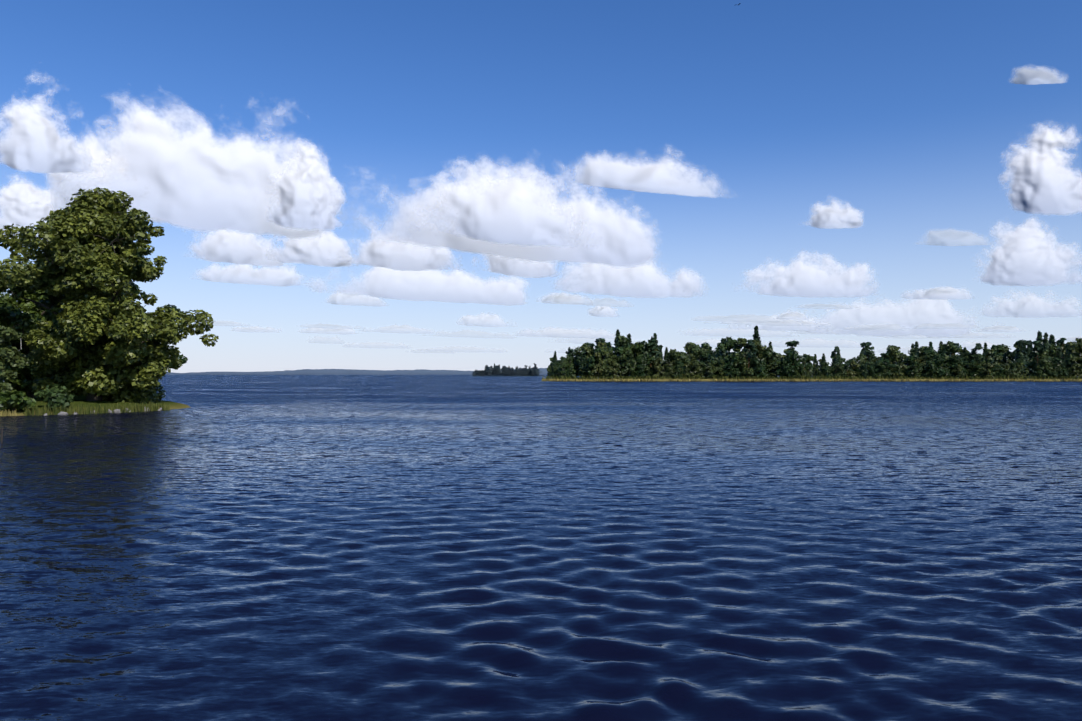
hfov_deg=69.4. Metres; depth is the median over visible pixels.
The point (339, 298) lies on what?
cloud
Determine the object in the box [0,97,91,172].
cloud
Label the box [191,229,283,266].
cloud
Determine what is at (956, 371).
island bush
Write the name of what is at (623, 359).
broad island tree
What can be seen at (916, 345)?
spruce tree
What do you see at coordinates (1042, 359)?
birch tree
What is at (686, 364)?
island bush
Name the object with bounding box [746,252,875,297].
cloud
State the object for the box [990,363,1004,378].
island bush
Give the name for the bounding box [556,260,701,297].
cloud
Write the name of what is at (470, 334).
cloud
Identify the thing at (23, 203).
cloud
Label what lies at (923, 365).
island bush
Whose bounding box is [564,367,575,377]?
broad island tree
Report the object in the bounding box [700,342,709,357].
birch tree
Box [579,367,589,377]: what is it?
broad island tree
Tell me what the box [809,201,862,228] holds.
cloud
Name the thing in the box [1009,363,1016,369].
birch tree
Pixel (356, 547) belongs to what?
lake water
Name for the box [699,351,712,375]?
broad island tree
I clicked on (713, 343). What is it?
cloud
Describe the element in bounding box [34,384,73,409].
bush
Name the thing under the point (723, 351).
spruce tree
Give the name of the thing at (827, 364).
island bush
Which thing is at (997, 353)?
broad island tree
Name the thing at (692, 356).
birch tree
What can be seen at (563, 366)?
island bush
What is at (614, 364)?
island bush
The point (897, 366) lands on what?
birch tree
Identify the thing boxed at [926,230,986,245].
cloud
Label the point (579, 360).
broad island tree
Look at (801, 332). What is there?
cloud
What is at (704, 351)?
broad island tree
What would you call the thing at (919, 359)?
birch tree
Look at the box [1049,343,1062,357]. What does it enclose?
birch tree
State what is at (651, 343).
pine tree
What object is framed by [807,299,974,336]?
cloud
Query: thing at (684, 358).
birch tree
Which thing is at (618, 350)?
birch tree
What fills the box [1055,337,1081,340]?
cloud
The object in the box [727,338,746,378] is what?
birch tree
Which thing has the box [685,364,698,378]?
birch tree
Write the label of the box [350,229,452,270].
cloud
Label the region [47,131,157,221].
cloud
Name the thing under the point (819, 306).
cloud
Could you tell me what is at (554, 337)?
cloud
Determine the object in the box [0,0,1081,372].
sky
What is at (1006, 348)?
broad island tree
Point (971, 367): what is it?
island bush
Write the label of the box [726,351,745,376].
broad island tree
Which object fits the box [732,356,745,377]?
birch tree
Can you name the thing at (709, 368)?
island bush
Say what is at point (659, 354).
pine tree
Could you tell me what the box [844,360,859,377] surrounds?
birch tree
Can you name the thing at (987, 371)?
island bush
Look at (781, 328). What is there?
cloud
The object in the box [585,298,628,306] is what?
cloud
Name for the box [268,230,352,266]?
cloud
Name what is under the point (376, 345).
cloud
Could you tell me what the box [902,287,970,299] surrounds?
cloud
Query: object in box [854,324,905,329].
cloud
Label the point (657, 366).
birch tree
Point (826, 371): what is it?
island bush
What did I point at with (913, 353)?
spruce tree
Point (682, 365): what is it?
island bush
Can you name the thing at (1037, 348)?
pine tree
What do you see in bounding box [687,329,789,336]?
cloud
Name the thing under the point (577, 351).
birch tree
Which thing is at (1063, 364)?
spruce tree
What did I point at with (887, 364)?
broad island tree
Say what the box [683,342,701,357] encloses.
birch tree
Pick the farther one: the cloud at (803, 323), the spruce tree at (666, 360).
the cloud at (803, 323)
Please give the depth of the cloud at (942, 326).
18711.80 m
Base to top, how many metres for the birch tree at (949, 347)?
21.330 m
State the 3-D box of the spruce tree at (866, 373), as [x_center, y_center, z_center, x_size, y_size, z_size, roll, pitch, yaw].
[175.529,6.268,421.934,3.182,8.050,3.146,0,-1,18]
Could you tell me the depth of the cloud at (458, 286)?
11223.55 m
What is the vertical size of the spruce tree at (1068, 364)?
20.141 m
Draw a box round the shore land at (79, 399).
[0,390,189,415]
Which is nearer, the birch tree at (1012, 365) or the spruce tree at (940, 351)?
the birch tree at (1012, 365)
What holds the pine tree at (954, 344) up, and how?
on the island land at (812, 377)
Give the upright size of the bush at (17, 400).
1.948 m
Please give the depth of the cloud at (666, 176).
4623.66 m
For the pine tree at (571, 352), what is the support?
on the island land at (812, 377)
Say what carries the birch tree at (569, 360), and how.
on the island land at (812, 377)
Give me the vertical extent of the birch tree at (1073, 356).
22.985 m
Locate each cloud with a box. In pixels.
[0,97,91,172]
[0,177,55,239]
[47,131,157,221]
[60,101,339,238]
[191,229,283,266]
[197,264,300,285]
[199,321,246,325]
[232,327,280,331]
[268,143,344,229]
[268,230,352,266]
[300,328,354,333]
[302,324,358,328]
[309,337,342,343]
[311,266,524,304]
[328,292,386,305]
[343,343,407,347]
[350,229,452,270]
[364,160,655,266]
[364,325,431,333]
[412,349,453,352]
[421,161,580,245]
[429,346,503,351]
[436,330,512,337]
[458,314,508,326]
[485,254,555,277]
[516,328,614,338]
[529,327,605,338]
[540,293,581,304]
[553,295,592,303]
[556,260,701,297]
[558,336,615,343]
[576,155,717,196]
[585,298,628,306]
[589,306,617,316]
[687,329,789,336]
[693,339,720,346]
[694,315,779,321]
[722,321,801,324]
[729,311,817,330]
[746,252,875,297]
[770,320,829,325]
[772,339,860,347]
[777,313,806,319]
[792,331,833,333]
[801,304,852,308]
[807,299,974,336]
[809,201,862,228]
[844,327,873,329]
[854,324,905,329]
[878,347,937,352]
[880,335,913,336]
[885,334,929,338]
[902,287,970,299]
[915,324,976,328]
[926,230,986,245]
[929,332,982,337]
[959,341,992,349]
[978,326,1021,331]
[979,334,1009,337]
[980,218,1081,285]
[982,293,1081,317]
[1001,125,1081,214]
[1011,67,1064,84]
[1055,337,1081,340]
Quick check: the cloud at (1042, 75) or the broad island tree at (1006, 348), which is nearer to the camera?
the broad island tree at (1006, 348)
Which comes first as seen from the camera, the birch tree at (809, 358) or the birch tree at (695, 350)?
the birch tree at (809, 358)
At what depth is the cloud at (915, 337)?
23809.72 m
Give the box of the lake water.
[0,375,1081,720]
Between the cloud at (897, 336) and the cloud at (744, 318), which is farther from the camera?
the cloud at (897, 336)
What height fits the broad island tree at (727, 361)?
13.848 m
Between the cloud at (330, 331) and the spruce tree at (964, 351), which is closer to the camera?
the spruce tree at (964, 351)
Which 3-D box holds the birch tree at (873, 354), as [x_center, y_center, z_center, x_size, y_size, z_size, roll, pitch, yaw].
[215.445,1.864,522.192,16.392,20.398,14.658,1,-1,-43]
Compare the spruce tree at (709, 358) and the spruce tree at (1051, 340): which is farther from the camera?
the spruce tree at (1051, 340)
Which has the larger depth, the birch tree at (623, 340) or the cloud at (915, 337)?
the cloud at (915, 337)
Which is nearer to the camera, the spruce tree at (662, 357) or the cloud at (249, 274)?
the spruce tree at (662, 357)
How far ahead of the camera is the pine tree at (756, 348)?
431.81 m
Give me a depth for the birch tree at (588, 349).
435.68 m
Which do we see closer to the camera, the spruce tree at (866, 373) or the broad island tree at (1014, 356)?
the spruce tree at (866, 373)
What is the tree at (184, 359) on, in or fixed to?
on the shore land at (79, 399)
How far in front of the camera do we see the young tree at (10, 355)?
75.16 m
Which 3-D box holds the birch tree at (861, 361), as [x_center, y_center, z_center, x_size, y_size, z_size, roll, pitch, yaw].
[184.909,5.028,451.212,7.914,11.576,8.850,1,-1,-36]
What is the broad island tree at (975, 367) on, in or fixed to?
on the island land at (812, 377)
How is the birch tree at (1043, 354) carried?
on the island land at (812, 377)
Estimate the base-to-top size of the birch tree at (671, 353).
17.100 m
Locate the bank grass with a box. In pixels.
[0,411,16,415]
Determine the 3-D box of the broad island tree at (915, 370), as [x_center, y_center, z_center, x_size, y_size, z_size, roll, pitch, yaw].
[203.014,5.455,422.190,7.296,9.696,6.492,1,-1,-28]
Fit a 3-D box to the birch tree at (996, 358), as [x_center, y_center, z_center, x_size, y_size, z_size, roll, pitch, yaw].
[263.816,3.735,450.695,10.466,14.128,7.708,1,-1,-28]
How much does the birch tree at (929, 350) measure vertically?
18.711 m
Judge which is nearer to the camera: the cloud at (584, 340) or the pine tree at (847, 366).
the pine tree at (847, 366)
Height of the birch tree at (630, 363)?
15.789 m
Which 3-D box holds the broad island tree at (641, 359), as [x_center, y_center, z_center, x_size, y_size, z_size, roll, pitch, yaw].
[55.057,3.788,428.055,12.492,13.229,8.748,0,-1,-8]
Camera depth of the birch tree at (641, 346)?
433.96 m
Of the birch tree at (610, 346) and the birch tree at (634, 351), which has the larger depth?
the birch tree at (610, 346)
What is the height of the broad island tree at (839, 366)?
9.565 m
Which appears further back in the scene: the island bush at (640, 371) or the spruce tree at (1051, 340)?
the spruce tree at (1051, 340)
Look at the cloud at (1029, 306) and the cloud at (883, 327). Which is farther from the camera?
the cloud at (883, 327)
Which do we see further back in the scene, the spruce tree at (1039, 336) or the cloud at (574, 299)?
the cloud at (574, 299)
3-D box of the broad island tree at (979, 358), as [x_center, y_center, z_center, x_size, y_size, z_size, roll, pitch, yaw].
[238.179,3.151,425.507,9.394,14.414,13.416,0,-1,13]
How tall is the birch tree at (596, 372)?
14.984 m
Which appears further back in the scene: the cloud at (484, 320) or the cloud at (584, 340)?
the cloud at (584, 340)
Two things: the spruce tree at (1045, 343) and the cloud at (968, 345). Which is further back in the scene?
the cloud at (968, 345)
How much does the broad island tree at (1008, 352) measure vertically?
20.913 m
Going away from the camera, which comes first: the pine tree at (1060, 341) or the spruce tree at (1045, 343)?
the spruce tree at (1045, 343)
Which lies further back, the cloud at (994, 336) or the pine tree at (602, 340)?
the cloud at (994, 336)
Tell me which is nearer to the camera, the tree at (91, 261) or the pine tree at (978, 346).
the tree at (91, 261)
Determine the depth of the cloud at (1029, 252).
9090.41 m
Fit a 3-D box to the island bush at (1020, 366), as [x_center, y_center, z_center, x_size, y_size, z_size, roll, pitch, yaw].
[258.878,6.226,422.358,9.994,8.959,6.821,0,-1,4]
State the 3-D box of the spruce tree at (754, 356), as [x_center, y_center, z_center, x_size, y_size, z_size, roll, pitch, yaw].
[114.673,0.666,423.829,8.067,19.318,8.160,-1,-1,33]
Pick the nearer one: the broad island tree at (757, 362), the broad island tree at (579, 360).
the broad island tree at (757, 362)
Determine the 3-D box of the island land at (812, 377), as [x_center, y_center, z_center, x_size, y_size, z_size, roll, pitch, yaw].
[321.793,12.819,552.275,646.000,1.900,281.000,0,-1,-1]
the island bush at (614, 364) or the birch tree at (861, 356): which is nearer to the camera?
the island bush at (614, 364)
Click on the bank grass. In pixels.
(10, 413)
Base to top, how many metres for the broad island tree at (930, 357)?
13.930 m
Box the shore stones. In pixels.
[44,406,161,415]
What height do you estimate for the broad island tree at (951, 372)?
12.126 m
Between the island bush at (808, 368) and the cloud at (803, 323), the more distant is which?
the cloud at (803, 323)
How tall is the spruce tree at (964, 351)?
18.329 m
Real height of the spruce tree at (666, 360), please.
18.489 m
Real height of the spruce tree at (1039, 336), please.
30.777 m
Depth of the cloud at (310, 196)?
5621.15 m
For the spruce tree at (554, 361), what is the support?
on the island land at (812, 377)
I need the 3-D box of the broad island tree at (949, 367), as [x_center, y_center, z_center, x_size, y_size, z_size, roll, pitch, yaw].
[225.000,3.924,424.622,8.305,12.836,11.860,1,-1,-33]
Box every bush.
[0,390,36,410]
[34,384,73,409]
[558,363,567,377]
[603,366,615,378]
[609,361,618,377]
[632,364,647,377]
[642,368,651,377]
[663,366,676,378]
[672,364,683,377]
[677,361,687,373]
[679,362,690,376]
[705,363,715,378]
[767,363,781,378]
[790,367,800,377]
[803,363,811,373]
[809,368,823,378]
[815,361,832,375]
[823,368,830,377]
[867,360,890,377]
[868,366,877,378]
[917,363,926,377]
[922,362,938,377]
[950,365,963,377]
[965,361,983,378]
[976,369,985,377]
[983,363,993,377]
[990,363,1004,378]
[1001,363,1012,377]
[1009,368,1019,376]
[1013,364,1028,377]
[1052,364,1064,378]
[1070,363,1081,377]
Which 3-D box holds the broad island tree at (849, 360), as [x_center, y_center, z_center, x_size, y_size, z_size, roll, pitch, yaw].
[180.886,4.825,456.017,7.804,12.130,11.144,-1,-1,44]
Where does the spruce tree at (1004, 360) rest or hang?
on the island land at (812, 377)
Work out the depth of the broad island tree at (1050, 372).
418.61 m
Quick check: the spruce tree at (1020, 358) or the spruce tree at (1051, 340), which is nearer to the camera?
the spruce tree at (1020, 358)
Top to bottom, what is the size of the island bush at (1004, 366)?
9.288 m
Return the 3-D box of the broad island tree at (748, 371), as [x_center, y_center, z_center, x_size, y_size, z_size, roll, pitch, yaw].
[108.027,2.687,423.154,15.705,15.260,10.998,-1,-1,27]
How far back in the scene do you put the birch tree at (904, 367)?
420.82 m
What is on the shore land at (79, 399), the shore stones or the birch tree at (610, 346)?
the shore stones
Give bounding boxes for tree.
[0,187,218,402]
[0,265,65,397]
[0,325,29,391]
[63,283,187,369]
[551,356,555,371]
[551,365,558,378]
[562,357,578,372]
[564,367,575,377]
[565,349,574,356]
[565,363,575,378]
[574,343,588,357]
[574,352,592,375]
[578,347,587,378]
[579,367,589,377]
[582,346,594,369]
[586,355,597,376]
[591,347,609,356]
[592,352,603,377]
[594,338,608,347]
[597,345,614,375]
[602,348,622,373]
[606,342,613,350]
[611,335,632,368]
[611,344,637,375]
[613,329,619,351]
[617,356,628,377]
[621,351,635,376]
[627,333,632,344]
[629,344,638,363]
[633,355,653,378]
[634,341,655,362]
[643,339,656,366]
[649,333,658,366]
[652,351,663,363]
[653,357,664,377]
[659,350,666,374]
[663,347,669,376]
[663,349,676,375]
[673,351,682,370]
[680,355,691,370]
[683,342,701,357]
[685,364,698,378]
[686,345,702,362]
[686,353,696,372]
[688,360,702,378]
[696,350,706,360]
[697,361,706,377]
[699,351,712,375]
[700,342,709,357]
[705,354,712,375]
[708,357,721,378]
[714,337,736,358]
[715,360,726,377]
[720,338,726,358]
[721,354,736,377]
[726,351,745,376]
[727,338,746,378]
[727,356,740,376]
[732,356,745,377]
[733,351,754,378]
[742,339,753,367]
[747,340,767,364]
[749,346,758,376]
[751,339,757,355]
[753,326,761,356]
[753,357,764,378]
[758,347,780,376]
[759,358,769,376]
[776,355,803,376]
[784,340,803,358]
[784,351,803,375]
[796,366,805,377]
[800,354,815,375]
[800,358,807,375]
[820,353,826,369]
[829,362,847,377]
[830,346,839,369]
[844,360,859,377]
[844,363,850,370]
[845,359,856,376]
[852,349,876,369]
[855,353,866,376]
[856,359,864,376]
[860,342,871,361]
[863,344,875,361]
[863,365,868,378]
[875,359,896,377]
[886,346,905,366]
[894,363,907,377]
[894,364,902,377]
[904,355,915,375]
[906,346,936,368]
[907,344,917,373]
[909,362,923,377]
[914,341,918,357]
[914,356,924,363]
[916,354,942,369]
[918,346,935,362]
[922,361,935,375]
[926,353,949,377]
[937,341,946,367]
[939,341,962,366]
[945,342,958,356]
[946,358,967,376]
[946,360,963,375]
[948,356,967,376]
[963,347,969,369]
[964,352,974,375]
[966,360,984,377]
[968,353,986,372]
[970,343,982,359]
[982,349,993,366]
[983,343,986,353]
[984,350,1002,359]
[990,344,1001,356]
[990,361,1001,376]
[993,355,1000,367]
[997,367,1005,377]
[998,345,1013,360]
[998,347,1011,363]
[1002,352,1007,363]
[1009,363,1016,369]
[1010,351,1033,363]
[1013,339,1030,354]
[1014,340,1027,375]
[1021,341,1030,376]
[1026,344,1034,376]
[1027,361,1036,372]
[1028,341,1045,378]
[1031,331,1042,377]
[1031,366,1044,378]
[1034,350,1051,370]
[1034,356,1055,377]
[1034,358,1057,376]
[1042,333,1051,358]
[1045,358,1067,377]
[1048,334,1055,357]
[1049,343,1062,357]
[1056,338,1066,352]
[1056,349,1062,359]
[1058,341,1078,357]
[1061,357,1068,377]
[1064,338,1081,377]
[1065,344,1074,373]
[1070,347,1078,376]
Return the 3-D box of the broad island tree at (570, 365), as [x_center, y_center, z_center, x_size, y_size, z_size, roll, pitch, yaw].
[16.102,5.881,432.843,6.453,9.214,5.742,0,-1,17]
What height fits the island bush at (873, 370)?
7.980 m
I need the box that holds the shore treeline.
[165,368,547,374]
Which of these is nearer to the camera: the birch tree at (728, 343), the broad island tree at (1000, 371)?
the broad island tree at (1000, 371)
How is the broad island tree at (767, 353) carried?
on the island land at (812, 377)
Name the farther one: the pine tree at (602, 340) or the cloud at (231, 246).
the cloud at (231, 246)
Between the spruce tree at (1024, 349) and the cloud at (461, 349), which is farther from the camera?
the cloud at (461, 349)
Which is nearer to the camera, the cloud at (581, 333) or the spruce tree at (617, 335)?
the spruce tree at (617, 335)
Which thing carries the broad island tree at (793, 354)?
on the island land at (812, 377)
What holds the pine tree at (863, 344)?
on the island land at (812, 377)
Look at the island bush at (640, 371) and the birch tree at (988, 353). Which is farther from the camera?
the birch tree at (988, 353)
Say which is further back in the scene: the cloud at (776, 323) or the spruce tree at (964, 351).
the cloud at (776, 323)
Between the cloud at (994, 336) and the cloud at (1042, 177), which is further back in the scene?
the cloud at (994, 336)
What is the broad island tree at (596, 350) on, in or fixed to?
on the island land at (812, 377)
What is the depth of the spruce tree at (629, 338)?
452.58 m
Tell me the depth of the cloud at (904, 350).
27026.13 m
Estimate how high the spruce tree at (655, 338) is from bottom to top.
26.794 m
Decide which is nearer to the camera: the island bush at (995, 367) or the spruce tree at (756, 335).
the island bush at (995, 367)
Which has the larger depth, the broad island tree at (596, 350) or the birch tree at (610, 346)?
the birch tree at (610, 346)
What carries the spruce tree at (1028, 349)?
on the island land at (812, 377)
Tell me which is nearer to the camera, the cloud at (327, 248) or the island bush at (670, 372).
the island bush at (670, 372)
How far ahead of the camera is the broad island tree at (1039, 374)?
419.75 m
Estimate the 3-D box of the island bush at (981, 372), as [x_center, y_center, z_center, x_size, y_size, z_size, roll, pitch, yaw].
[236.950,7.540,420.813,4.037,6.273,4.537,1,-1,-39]
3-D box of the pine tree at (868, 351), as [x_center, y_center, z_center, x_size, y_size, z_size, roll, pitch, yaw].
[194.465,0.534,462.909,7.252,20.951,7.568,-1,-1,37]
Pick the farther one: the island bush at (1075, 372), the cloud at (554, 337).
the cloud at (554, 337)
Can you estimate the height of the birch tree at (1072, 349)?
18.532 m
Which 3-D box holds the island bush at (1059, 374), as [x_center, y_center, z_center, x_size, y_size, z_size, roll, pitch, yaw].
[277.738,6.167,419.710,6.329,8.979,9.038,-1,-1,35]
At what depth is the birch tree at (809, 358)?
436.40 m
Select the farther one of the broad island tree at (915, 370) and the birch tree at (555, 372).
the birch tree at (555, 372)
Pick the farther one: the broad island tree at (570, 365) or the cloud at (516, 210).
the cloud at (516, 210)
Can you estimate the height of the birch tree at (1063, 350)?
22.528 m
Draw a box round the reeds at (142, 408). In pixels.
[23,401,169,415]
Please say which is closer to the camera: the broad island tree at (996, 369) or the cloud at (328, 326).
the broad island tree at (996, 369)
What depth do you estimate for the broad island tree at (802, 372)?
421.05 m
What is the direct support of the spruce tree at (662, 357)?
on the island land at (812, 377)
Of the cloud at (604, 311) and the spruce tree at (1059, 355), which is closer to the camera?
the spruce tree at (1059, 355)
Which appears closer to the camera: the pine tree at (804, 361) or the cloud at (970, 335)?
the pine tree at (804, 361)
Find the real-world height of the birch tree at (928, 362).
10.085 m
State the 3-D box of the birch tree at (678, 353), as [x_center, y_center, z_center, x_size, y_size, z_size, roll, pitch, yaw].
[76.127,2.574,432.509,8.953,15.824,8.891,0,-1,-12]
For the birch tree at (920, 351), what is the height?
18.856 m
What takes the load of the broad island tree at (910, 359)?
on the island land at (812, 377)
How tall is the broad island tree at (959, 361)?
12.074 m
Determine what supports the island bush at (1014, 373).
on the island land at (812, 377)
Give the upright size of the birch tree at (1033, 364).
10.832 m
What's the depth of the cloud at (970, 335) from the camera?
23246.10 m
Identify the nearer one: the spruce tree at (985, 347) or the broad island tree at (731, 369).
the broad island tree at (731, 369)
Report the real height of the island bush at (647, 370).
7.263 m
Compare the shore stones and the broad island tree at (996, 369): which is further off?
the broad island tree at (996, 369)
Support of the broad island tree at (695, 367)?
on the island land at (812, 377)
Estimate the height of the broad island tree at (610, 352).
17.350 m
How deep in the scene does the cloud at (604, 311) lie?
14621.84 m
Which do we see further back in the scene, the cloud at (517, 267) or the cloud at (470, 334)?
the cloud at (470, 334)
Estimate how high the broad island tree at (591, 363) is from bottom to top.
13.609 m
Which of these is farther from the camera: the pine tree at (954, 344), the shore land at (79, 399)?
the pine tree at (954, 344)
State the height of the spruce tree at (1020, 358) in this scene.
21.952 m
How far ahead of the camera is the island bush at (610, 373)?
421.04 m
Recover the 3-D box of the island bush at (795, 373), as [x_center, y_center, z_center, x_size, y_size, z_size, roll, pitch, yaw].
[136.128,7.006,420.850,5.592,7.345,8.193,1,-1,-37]
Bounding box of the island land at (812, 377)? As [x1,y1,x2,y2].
[580,377,1077,379]
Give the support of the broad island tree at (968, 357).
on the island land at (812, 377)
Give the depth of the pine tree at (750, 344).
421.31 m
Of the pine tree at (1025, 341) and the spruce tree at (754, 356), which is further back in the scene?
the pine tree at (1025, 341)
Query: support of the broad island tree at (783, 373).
on the island land at (812, 377)
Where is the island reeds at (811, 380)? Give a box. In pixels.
[541,379,1081,380]
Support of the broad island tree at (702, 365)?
on the island land at (812, 377)
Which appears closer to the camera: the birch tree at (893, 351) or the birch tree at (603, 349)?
the birch tree at (603, 349)
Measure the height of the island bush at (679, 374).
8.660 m
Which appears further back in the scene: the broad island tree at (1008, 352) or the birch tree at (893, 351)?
the broad island tree at (1008, 352)
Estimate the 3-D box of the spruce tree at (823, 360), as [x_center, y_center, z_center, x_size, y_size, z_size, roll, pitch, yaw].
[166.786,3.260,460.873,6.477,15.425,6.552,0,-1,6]
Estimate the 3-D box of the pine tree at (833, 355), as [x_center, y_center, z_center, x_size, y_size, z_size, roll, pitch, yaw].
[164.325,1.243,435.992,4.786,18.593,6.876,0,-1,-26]
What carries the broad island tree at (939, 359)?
on the island land at (812, 377)
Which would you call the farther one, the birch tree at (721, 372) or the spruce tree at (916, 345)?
the spruce tree at (916, 345)
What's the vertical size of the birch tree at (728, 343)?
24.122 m
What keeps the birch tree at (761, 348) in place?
on the island land at (812, 377)
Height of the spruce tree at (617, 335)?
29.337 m
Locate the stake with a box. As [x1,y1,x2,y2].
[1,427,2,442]
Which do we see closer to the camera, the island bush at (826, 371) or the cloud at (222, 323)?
the island bush at (826, 371)
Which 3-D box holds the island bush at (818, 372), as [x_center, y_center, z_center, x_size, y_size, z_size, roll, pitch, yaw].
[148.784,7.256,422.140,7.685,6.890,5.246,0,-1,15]
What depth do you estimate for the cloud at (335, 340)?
27493.33 m
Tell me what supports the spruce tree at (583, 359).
on the island land at (812, 377)
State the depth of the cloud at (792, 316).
15574.09 m
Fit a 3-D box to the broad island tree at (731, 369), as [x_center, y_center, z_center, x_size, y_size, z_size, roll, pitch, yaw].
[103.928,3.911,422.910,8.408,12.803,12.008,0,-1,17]
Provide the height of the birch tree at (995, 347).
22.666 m
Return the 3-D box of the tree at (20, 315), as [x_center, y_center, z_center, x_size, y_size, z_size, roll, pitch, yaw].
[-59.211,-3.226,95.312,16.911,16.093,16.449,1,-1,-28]
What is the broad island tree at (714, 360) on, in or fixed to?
on the island land at (812, 377)
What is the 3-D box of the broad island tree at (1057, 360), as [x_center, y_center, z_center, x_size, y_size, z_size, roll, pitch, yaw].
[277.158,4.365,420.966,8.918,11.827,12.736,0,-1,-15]
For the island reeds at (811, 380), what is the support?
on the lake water
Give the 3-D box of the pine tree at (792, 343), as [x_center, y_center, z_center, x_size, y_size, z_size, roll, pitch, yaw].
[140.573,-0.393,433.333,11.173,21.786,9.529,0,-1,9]
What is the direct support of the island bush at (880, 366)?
on the island land at (812, 377)
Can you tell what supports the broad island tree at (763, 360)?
on the island land at (812, 377)
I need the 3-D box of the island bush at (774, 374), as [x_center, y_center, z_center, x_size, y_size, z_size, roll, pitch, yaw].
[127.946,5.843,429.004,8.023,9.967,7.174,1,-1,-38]
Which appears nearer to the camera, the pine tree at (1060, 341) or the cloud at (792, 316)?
the pine tree at (1060, 341)
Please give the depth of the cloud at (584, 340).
27551.46 m
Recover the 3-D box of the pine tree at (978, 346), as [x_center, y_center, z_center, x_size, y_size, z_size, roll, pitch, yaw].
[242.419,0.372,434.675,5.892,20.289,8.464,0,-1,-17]
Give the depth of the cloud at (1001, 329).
20067.25 m
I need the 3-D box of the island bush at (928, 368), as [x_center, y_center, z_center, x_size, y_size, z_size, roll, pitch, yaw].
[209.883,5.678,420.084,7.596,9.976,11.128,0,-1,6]
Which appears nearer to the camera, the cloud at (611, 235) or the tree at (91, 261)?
the tree at (91, 261)
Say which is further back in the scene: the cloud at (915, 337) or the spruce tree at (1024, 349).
the cloud at (915, 337)
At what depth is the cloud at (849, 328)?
19373.12 m

